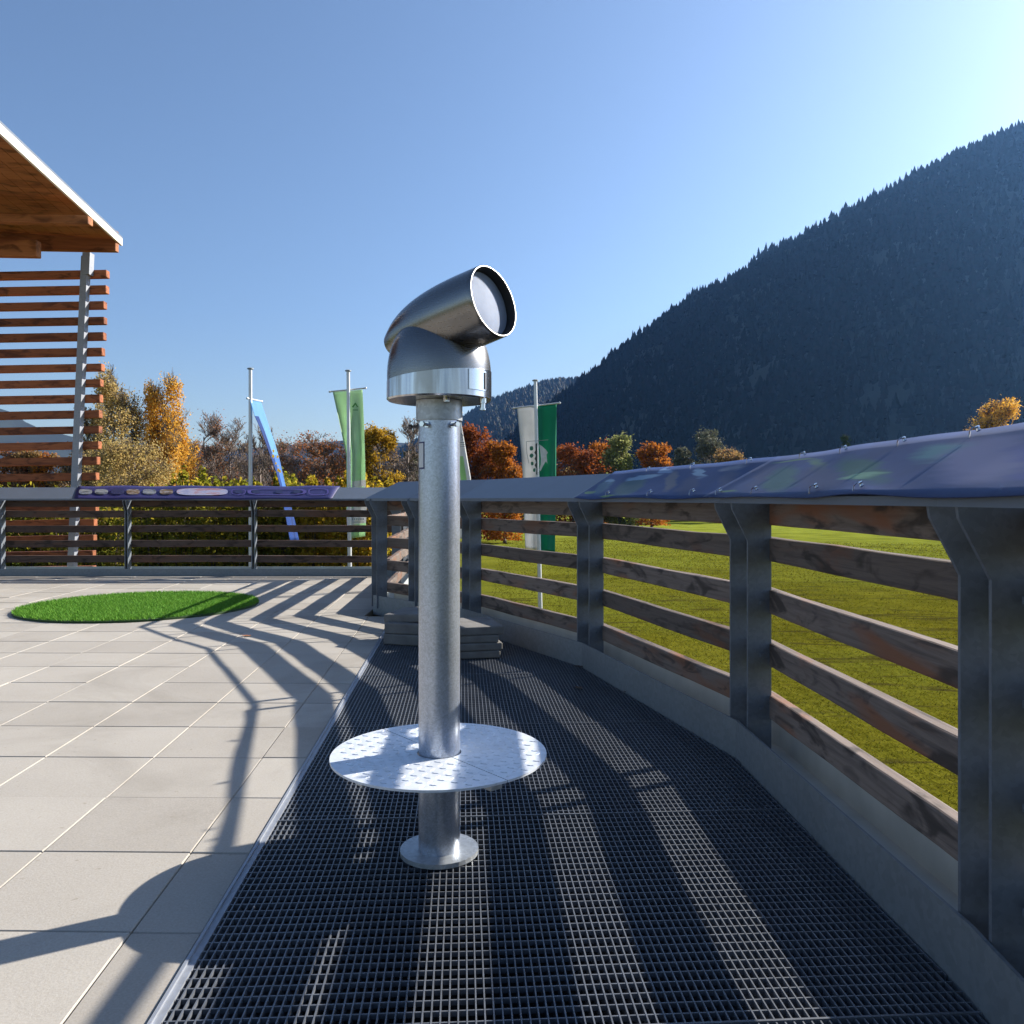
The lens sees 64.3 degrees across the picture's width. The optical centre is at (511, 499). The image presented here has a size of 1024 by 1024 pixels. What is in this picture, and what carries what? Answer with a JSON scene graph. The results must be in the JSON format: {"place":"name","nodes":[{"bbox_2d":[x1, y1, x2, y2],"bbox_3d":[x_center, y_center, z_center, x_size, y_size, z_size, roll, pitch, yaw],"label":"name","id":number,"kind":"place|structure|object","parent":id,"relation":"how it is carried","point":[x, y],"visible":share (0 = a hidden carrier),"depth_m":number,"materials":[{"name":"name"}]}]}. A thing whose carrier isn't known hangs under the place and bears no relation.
{"place":"outdoors","nodes":[
{"label":"outdoors","id":0,"kind":"place"},
{"bbox_2d":[0,576,391,1023],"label":"terrace paving","id":1,"kind":"structure","parent":0,"point":[149,770],"depth_m":2.96,"materials":[{"name":"white tile"}]},
{"bbox_2d":[11,589,258,622],"bbox_3d":[-3.270,0.925,7.202,1.998,0.045,1.991,0,0,0],"label":"turf disc","id":2,"kind":"object","parent":1,"relation":"on","point":[134,606],"visible":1,"depth_m":6.95,"materials":[{"name":"green plant"}]},
{"bbox_2d":[147,630,384,1023],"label":"grating edge","id":3,"kind":"object","parent":1,"relation":"on","point":[166,1004],"visible":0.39,"depth_m":2.00,"materials":[{"name":"metal"}]},
{"bbox_2d":[387,510,407,597],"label":"railing slats","id":4,"kind":"object","parent":1,"relation":"on","point":[398,554],"visible":0.31,"depth_m":8.25,"materials":[{"name":"wood"}]},
{"bbox_2d":[0,409,404,486],"bbox_3d":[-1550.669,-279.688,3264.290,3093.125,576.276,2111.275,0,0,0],"label":"hill","id":5,"kind":"structure","parent":0,"point":[30,438],"depth_m":3255.59,"materials":[{"name":"plant"}]},
{"bbox_2d":[224,777,699,1023],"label":"grating pan","id":6,"kind":"object","parent":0,"point":[461,1007],"depth_m":1.82,"materials":[{"name":"metal"}]},
{"bbox_2d":[163,638,987,1023],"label":"grating floor","id":7,"kind":"structure","parent":6,"relation":"on","point":[753,902],"depth_m":1.95,"materials":[{"name":"metal"}]},
{"bbox_2d":[384,633,418,645],"bbox_3d":[-0.600,0.913,5.420,0.400,0.070,0.340,0,0,18],"label":"concrete slab","id":8,"kind":"object","parent":7,"relation":"on","point":[403,639],"depth_m":5.28,"materials":[{"name":"grey concrete"}]},
{"bbox_2d":[385,621,418,634],"bbox_3d":[-0.600,0.842,5.430,0.400,0.070,0.340,0,0,14],"label":"concrete slab","id":9,"kind":"object","parent":8,"relation":"on","point":[392,627],"depth_m":5.29,"materials":[{"name":"grey concrete"}]},
{"bbox_2d":[384,607,418,622],"bbox_3d":[-0.630,0.772,5.470,0.360,0.055,0.300,-4,1,22],"label":"concrete slab","id":10,"kind":"object","parent":9,"relation":"on","point":[407,614],"depth_m":5.37,"materials":[{"name":"grey concrete"}]},
{"bbox_2d":[329,265,546,878],"bbox_3d":[-0.196,0.204,2.190,0.576,1.591,0.576,0,0,0],"label":"viewing telescope","id":11,"kind":"object","parent":7,"relation":"on","point":[438,338],"visible":1,"depth_m":2.13,"materials":[{"name":"metal"}]},
{"bbox_2d":[460,650,499,658],"bbox_3d":[-0.300,0.925,5.020,0.400,0.045,0.400,0,0,-10],"label":"concrete slab","id":12,"kind":"object","parent":7,"relation":"on","point":[479,654],"depth_m":4.84,"materials":[{"name":"grey concrete"}]},
{"bbox_2d":[460,641,501,651],"bbox_3d":[-0.295,0.879,5.016,0.400,0.045,0.400,0,0,-13],"label":"concrete slab","id":13,"kind":"object","parent":12,"relation":"on","point":[479,646],"depth_m":4.84,"materials":[{"name":"grey concrete"}]},
{"bbox_2d":[460,634,498,642],"bbox_3d":[-0.304,0.834,5.030,0.400,0.045,0.400,0,0,-8],"label":"concrete slab","id":14,"kind":"object","parent":13,"relation":"on","point":[480,639],"depth_m":4.84,"materials":[{"name":"grey concrete"}]},
{"bbox_2d":[460,617,503,635],"bbox_3d":[-0.290,0.785,5.025,0.400,0.050,0.400,0,0,-14],"label":"concrete slab","id":15,"kind":"object","parent":14,"relation":"on","point":[479,626],"depth_m":4.87,"materials":[{"name":"grey concrete"}]},
{"bbox_2d":[6,513,957,811],"bbox_3d":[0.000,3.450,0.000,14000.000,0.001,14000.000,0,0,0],"label":"meadow","id":16,"kind":"structure","parent":0,"point":[822,645],"depth_m":24.79,"materials":[{"name":"green plant"}]},
{"bbox_2d":[0,450,32,534],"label":"distant tree","id":17,"kind":"object","parent":16,"relation":"on","point":[14,470],"visible":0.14,"depth_m":61.50,"materials":[{"name":"brown plant"}]},
{"bbox_2d":[9,450,50,534],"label":"distant tree","id":18,"kind":"object","parent":16,"relation":"on","point":[30,454],"visible":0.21,"depth_m":61.35,"materials":[{"name":"brown plant"}]},
{"bbox_2d":[24,452,64,486],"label":"distant tree","id":19,"kind":"object","parent":16,"relation":"on","point":[44,469],"visible":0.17,"depth_m":61.13,"materials":[{"name":"orange plant"}]},
{"bbox_2d":[41,452,71,534],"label":"distant tree","id":20,"kind":"object","parent":16,"relation":"on","point":[53,483],"visible":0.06,"depth_m":61.35,"materials":[{"name":"brown plant"}]},
{"bbox_2d":[0,121,122,566],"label":"timber pergola","id":21,"kind":"object","parent":16,"relation":"on","point":[44,207],"visible":0.67,"depth_m":11.36,"materials":[{"name":"wood"}]},
{"bbox_2d":[60,407,105,486],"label":"tree","id":22,"kind":"object","parent":16,"relation":"on","point":[86,423],"visible":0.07,"depth_m":32.86,"materials":[{"name":"brown plant"}]},
{"bbox_2d":[0,481,215,566],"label":"hedge","id":23,"kind":"object","parent":16,"relation":"on","point":[142,536],"visible":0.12,"depth_m":25.95,"materials":[{"name":"green plant"}]},
{"bbox_2d":[70,361,154,564],"bbox_3d":[-15.966,-1.059,32.509,3.383,9.018,4.725,0,0,-14],"label":"willow tree","id":24,"kind":"object","parent":16,"relation":"on","point":[122,415],"visible":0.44,"depth_m":32.66,"materials":[{"name":"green plant"}]},
{"bbox_2d":[84,428,180,565],"bbox_3d":[-13.486,0.427,30.421,4.681,6.046,5.863,0,0,-40],"label":"shrubby tree","id":25,"kind":"object","parent":16,"relation":"on","point":[120,456],"visible":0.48,"depth_m":29.71,"materials":[{"name":"yellow plant"}]},
{"bbox_2d":[125,371,203,563],"bbox_3d":[-14.089,-0.994,34.245,4.382,8.889,3.222,0,0,0],"label":"birch tree","id":26,"kind":"object","parent":16,"relation":"on","point":[172,433],"visible":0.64,"depth_m":33.66,"materials":[{"name":"orange plant"}]},
{"bbox_2d":[160,437,211,539],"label":"brown tree","id":27,"kind":"object","parent":16,"relation":"on","point":[199,445],"visible":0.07,"depth_m":46.03,"materials":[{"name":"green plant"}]},
{"bbox_2d":[190,409,240,485],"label":"bare tree","id":28,"kind":"object","parent":16,"relation":"on","point":[214,429],"visible":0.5,"depth_m":36.95,"materials":[{"name":"brown plant"}]},
{"bbox_2d":[192,442,246,481],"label":"brown tree","id":29,"kind":"object","parent":16,"relation":"on","point":[219,457],"visible":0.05,"depth_m":47.84,"materials":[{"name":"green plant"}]},
{"bbox_2d":[206,416,258,539],"bbox_3d":[-13.414,-0.236,38.224,3.371,7.373,2.864,0,0,27],"label":"bare tree","id":30,"kind":"object","parent":16,"relation":"on","point":[224,439],"visible":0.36,"depth_m":37.95,"materials":[{"name":"brown plant"}]},
{"bbox_2d":[163,465,303,566],"bbox_3d":[-8.700,1.239,26.382,4.202,4.676,3.814,0,0,0],"label":"hedge","id":31,"kind":"object","parent":16,"relation":"on","point":[203,479],"visible":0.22,"depth_m":25.26,"materials":[{"name":"green plant"}]},
{"bbox_2d":[218,435,252,476],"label":"brown tree","id":32,"kind":"object","parent":16,"relation":"on","point":[244,445],"visible":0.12,"depth_m":49.96,"materials":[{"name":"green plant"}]},
{"bbox_2d":[226,425,279,518],"bbox_3d":[-10.740,0.060,35.968,3.058,6.780,2.770,0,0,0],"label":"bare tree","id":33,"kind":"object","parent":16,"relation":"on","point":[265,458],"visible":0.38,"depth_m":35.87,"materials":[{"name":"brown plant"}]},
{"bbox_2d":[246,367,262,566],"bbox_3d":[-7.211,-0.053,22.895,0.167,7.206,0.976,0,0,10],"label":"flagpole","id":34,"kind":"object","parent":16,"relation":"on","point":[250,369],"visible":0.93,"depth_m":22.55,"materials":[{"name":"silver metal"}]},
{"bbox_2d":[250,400,298,539],"bbox_3d":[-6.660,-0.805,22.836,1.174,3.950,0.912,0,0,0],"label":"flag","id":35,"kind":"object","parent":34,"relation":"attached to","point":[259,413],"visible":0.78,"depth_m":22.84,"materials":[{"name":"blue fabric"}]},
{"bbox_2d":[253,444,303,508],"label":"brown tree","id":36,"kind":"object","parent":16,"relation":"on","point":[269,474],"visible":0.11,"depth_m":45.89,"materials":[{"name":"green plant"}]},
{"bbox_2d":[264,430,336,523],"bbox_3d":[-9.807,0.150,38.225,3.977,6.601,3.644,0,0,-23],"label":"brown tree","id":37,"kind":"object","parent":16,"relation":"on","point":[289,465],"visible":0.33,"depth_m":37.93,"materials":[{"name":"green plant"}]},
{"bbox_2d":[288,436,339,521],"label":"brown tree","id":38,"kind":"object","parent":16,"relation":"on","point":[311,456],"visible":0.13,"depth_m":47.49,"materials":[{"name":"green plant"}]},
{"bbox_2d":[290,429,346,524],"bbox_3d":[-9.160,-0.017,38.682,3.740,6.933,4.945,0,0,35],"label":"brown tree","id":39,"kind":"object","parent":16,"relation":"on","point":[328,448],"visible":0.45,"depth_m":38.54,"materials":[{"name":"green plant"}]},
{"bbox_2d":[319,447,346,481],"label":"brown tree","id":40,"kind":"object","parent":16,"relation":"on","point":[332,454],"visible":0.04,"depth_m":49.43,"materials":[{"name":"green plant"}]},
{"bbox_2d":[292,470,395,566],"bbox_3d":[-5.521,1.327,26.504,4.293,4.522,4.089,0,0,0],"label":"hedge","id":41,"kind":"object","parent":16,"relation":"on","point":[311,480],"visible":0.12,"depth_m":25.00,"materials":[{"name":"green plant"}]},
{"bbox_2d":[329,369,366,566],"bbox_3d":[-4.587,-0.025,22.636,1.070,7.149,0.238,0,0,0],"label":"flagpole","id":42,"kind":"object","parent":16,"relation":"on","point":[349,534],"visible":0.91,"depth_m":22.56,"materials":[{"name":"silver metal"}]},
{"bbox_2d":[333,390,366,537],"bbox_3d":[-4.524,-0.969,22.706,0.955,4.182,0.372,0,0,0],"label":"flag","id":43,"kind":"object","parent":42,"relation":"attached to","point":[357,442],"visible":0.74,"depth_m":22.74,"materials":[{"name":"green fabric"}]},
{"bbox_2d":[370,444,385,482],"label":"brown tree","id":44,"kind":"object","parent":16,"relation":"on","point":[377,456],"visible":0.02,"depth_m":45.99,"materials":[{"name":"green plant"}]},
{"bbox_2d":[364,421,405,522],"bbox_3d":[-6.948,-0.184,40.038,3.636,7.268,3.478,0,0,0],"label":"yellow tree","id":45,"kind":"object","parent":16,"relation":"on","point":[374,436],"visible":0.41,"depth_m":39.55,"materials":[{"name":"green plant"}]},
{"bbox_2d":[378,446,405,475],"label":"brown tree","id":46,"kind":"object","parent":16,"relation":"on","point":[392,458],"visible":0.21,"depth_m":47.91,"materials":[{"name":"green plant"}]},
{"bbox_2d":[386,416,418,481],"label":"bare tree","id":47,"kind":"object","parent":16,"relation":"on","point":[412,448],"visible":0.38,"depth_m":40.95,"materials":[{"name":"brown plant"}]},
{"bbox_2d":[398,451,418,480],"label":"dull tree","id":48,"kind":"object","parent":16,"relation":"on","point":[414,459],"visible":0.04,"depth_m":45.90,"materials":[{"name":"brown plant"}]},
{"bbox_2d":[461,420,502,539],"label":"orange tree","id":49,"kind":"object","parent":16,"relation":"on","point":[471,435],"visible":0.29,"depth_m":64.67,"materials":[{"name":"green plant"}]},
{"bbox_2d":[480,440,522,542],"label":"orange tree","id":50,"kind":"object","parent":16,"relation":"on","point":[503,455],"visible":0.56,"depth_m":63.16,"materials":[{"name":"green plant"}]},
{"bbox_2d":[512,379,560,607],"bbox_3d":[0.686,0.110,22.636,1.356,6.879,0.238,0,0,0],"label":"flagpole","id":51,"kind":"object","parent":16,"relation":"on","point":[539,568],"visible":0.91,"depth_m":22.56,"materials":[{"name":"white metal"}]},
{"bbox_2d":[517,404,556,551],"bbox_3d":[0.694,-0.585,22.636,1.102,4.151,0.312,0,0,0],"label":"flag","id":52,"kind":"object","parent":51,"relation":"attached to","point":[546,440],"visible":0.61,"depth_m":22.72,"materials":[{"name":"green fabric"}]},
{"bbox_2d":[555,442,616,521],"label":"tree","id":53,"kind":"object","parent":16,"relation":"on","point":[582,462],"visible":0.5,"depth_m":93.29,"materials":[{"name":"orange plant"}]},
{"bbox_2d":[588,437,610,522],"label":"orange tree","id":54,"kind":"object","parent":16,"relation":"on","point":[599,447],"visible":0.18,"depth_m":99.14,"materials":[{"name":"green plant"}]},
{"bbox_2d":[599,432,642,525],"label":"green tree","id":55,"kind":"object","parent":16,"relation":"on","point":[620,445],"visible":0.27,"depth_m":96.47,"materials":[{"name":"green plant"}]},
{"bbox_2d":[633,441,672,526],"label":"orange tree","id":56,"kind":"object","parent":16,"relation":"on","point":[650,457],"visible":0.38,"depth_m":97.79,"materials":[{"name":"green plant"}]},
{"bbox_2d":[671,445,696,520],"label":"grey tree","id":57,"kind":"object","parent":16,"relation":"on","point":[682,456],"visible":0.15,"depth_m":129.46,"materials":[{"name":"green plant"}]},
{"bbox_2d":[692,425,726,464],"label":"grey tree","id":58,"kind":"object","parent":16,"relation":"on","point":[708,442],"visible":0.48,"depth_m":126.66,"materials":[{"name":"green plant"}]},
{"bbox_2d":[713,446,746,462],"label":"tan tree","id":59,"kind":"object","parent":16,"relation":"on","point":[725,455],"visible":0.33,"depth_m":118.98,"materials":[{"name":"brown plant"}]},
{"bbox_2d":[840,434,851,447],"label":"green tree","id":60,"kind":"object","parent":16,"relation":"on","point":[843,438],"visible":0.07,"depth_m":124.90,"materials":[{"name":"green plant"}]},
{"bbox_2d":[968,394,1020,429],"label":"orange tree","id":61,"kind":"object","parent":16,"relation":"on","point":[988,419],"visible":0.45,"depth_m":104.30,"materials":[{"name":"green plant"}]},
{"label":"terrace wall","id":62,"kind":"structure","parent":16,"relation":"on","visible":0},
{"bbox_2d":[364,474,1023,1023],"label":"curved railing","id":63,"kind":"object","parent":62,"relation":"on","point":[938,882],"visible":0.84,"depth_m":2.32,"materials":[{"name":"metal"}]},
{"bbox_2d":[574,457,774,499],"bbox_3d":[0.670,-0.083,3.863,0.302,0.171,1.687,0,0,-15],"label":"banner","id":64,"kind":"object","parent":63,"relation":"attached to","point":[690,481],"visible":0.99,"depth_m":3.65,"materials":[{"name":"purple metal"}]},
{"bbox_2d":[702,422,1023,497],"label":"banner","id":65,"kind":"object","parent":63,"relation":"attached to","point":[978,462],"visible":1,"depth_m":1.90,"materials":[{"name":"purple metal"}]},
{"bbox_3d":[-1.772,0.288,22.636,0.813,6.524,0.238,0,0,0],"label":"flagpole","id":66,"kind":"object","parent":16,"relation":"on","visible":0},
{"bbox_2d":[460,422,470,538],"bbox_3d":[-1.559,-0.642,22.681,1.112,3.491,0.202,0,0,0],"label":"flag","id":67,"kind":"object","parent":66,"relation":"attached to","point":[464,470],"visible":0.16,"depth_m":22.70,"materials":[{"name":"green fabric"}]},
{"bbox_2d":[401,385,568,465],"bbox_3d":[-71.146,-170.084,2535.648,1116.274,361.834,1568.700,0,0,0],"label":"hill","id":68,"kind":"structure","parent":0,"point":[515,412],"depth_m":2191.28,"materials":[{"name":"plant"}]},
{"bbox_2d":[380,375,579,476],"bbox_3d":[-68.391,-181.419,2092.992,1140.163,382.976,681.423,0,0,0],"label":"hill forest","id":69,"kind":"object","parent":68,"relation":"on","point":[476,418],"visible":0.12,"depth_m":2191.72,"materials":[{"name":"green plant"}]},
{"bbox_2d":[0,0,1023,449],"label":"sky","id":70,"kind":"structure","parent":0,"point":[278,180],"materials":[{"name":"blue"}]},
{"bbox_2d":[557,137,1023,470],"bbox_3d":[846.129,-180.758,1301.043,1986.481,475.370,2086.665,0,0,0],"label":"mountain","id":71,"kind":"structure","parent":0,"point":[893,428],"depth_m":719.41,"materials":[{"name":"green plant"}]},
{"bbox_2d":[470,119,1023,479],"bbox_3d":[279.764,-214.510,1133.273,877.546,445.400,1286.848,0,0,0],"label":"mountain forest","id":72,"kind":"object","parent":71,"relation":"on","point":[598,385],"visible":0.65,"depth_m":813.52,"materials":[{"name":"green plant"}]},
{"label":"terrace base","id":73,"kind":"structure","parent":0,"visible":0},
{"bbox_2d":[0,487,402,575],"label":"railing","id":74,"kind":"object","parent":73,"relation":"on","point":[65,496],"visible":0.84,"depth_m":10.20,"materials":[{"name":"wood"}]},
{"bbox_2d":[74,485,339,499],"bbox_3d":[-3.842,-0.083,10.176,3.328,0.182,0.322,0,0,0],"label":"printed banner","id":75,"kind":"object","parent":74,"relation":"attached to","point":[250,492],"visible":1,"depth_m":10.15,"materials":[{"name":"plastic"}]}
]}

